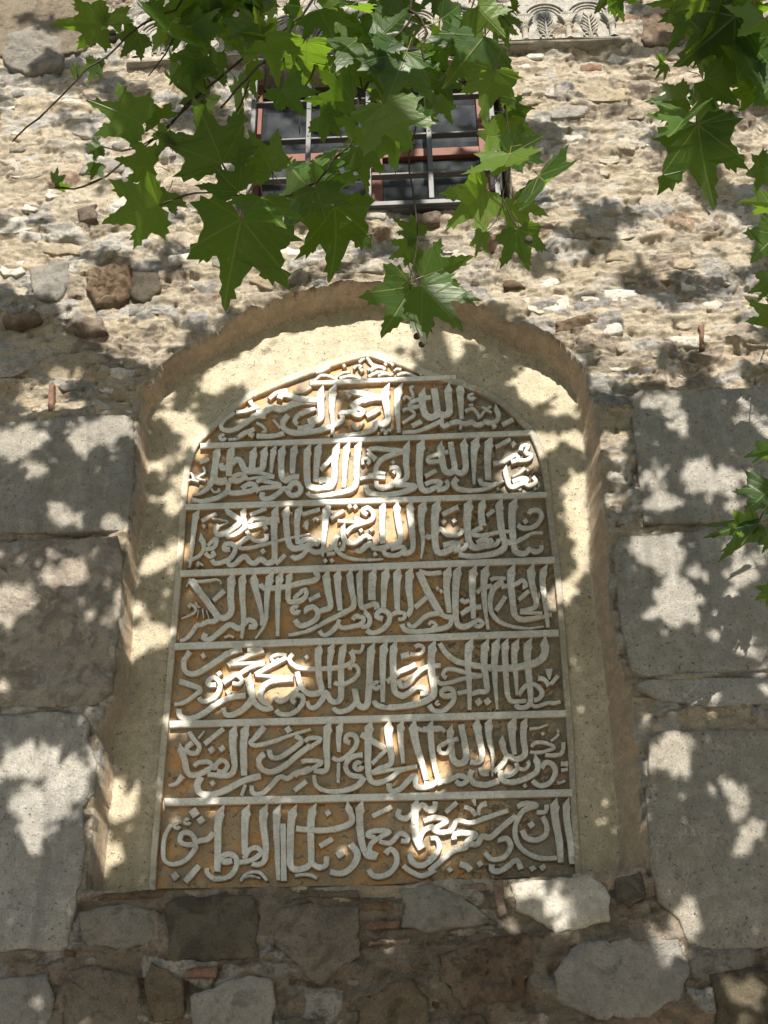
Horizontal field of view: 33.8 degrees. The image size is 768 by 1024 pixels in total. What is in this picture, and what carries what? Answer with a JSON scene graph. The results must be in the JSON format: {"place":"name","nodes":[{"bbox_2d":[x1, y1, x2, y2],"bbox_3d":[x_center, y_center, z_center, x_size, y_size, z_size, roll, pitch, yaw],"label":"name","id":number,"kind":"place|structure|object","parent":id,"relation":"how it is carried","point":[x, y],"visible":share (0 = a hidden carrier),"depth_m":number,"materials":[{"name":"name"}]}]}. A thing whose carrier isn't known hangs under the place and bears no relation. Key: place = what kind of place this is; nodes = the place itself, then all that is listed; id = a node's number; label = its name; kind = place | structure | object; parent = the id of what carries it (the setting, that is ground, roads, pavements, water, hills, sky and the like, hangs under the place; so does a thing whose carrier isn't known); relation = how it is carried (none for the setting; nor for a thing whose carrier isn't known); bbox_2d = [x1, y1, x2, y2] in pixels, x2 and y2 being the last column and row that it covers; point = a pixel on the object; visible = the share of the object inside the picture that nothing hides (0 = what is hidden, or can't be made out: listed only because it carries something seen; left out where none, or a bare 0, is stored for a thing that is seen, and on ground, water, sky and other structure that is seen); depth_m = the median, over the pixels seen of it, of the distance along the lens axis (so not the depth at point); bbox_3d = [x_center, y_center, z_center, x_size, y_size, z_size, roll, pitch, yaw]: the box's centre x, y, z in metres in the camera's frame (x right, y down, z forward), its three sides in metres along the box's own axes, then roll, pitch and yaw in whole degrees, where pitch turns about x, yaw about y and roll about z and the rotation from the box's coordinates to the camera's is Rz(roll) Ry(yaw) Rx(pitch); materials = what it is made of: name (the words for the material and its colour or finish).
{"place":"outdoors","nodes":[
{"label":"outdoors","id":0,"kind":"place"},
{"bbox_2d":[0,0,767,1023],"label":"stone wall","id":1,"kind":"structure","parent":0,"point":[610,346],"depth_m":5.28,"materials":[{"name":"beige stone"}]},
{"bbox_2d":[149,350,581,890],"bbox_3d":[-0.073,0.320,5.303,1.626,2.525,0.112,-2,-31,2],"label":"inscription panel","id":2,"kind":"object","parent":1,"relation":"attached to","point":[367,682],"visible":1,"depth_m":5.12,"materials":[{"name":"stone"}]},
{"bbox_2d":[252,81,505,201],"bbox_3d":[-0.032,-1.899,6.606,1.320,1.169,0.162,-2,-31,2],"label":"window","id":3,"kind":"structure","parent":1,"relation":"in","point":[449,154],"depth_m":6.50,"materials":[{"name":"grey glass"}]},
{"label":"ground","id":4,"kind":"structure","parent":0,"visible":0},
{"bbox_2d":[12,0,767,606],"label":"plane tree","id":5,"kind":"object","parent":4,"relation":"on","point":[726,48],"visible":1,"depth_m":2.59,"materials":[{"name":"green plant"}]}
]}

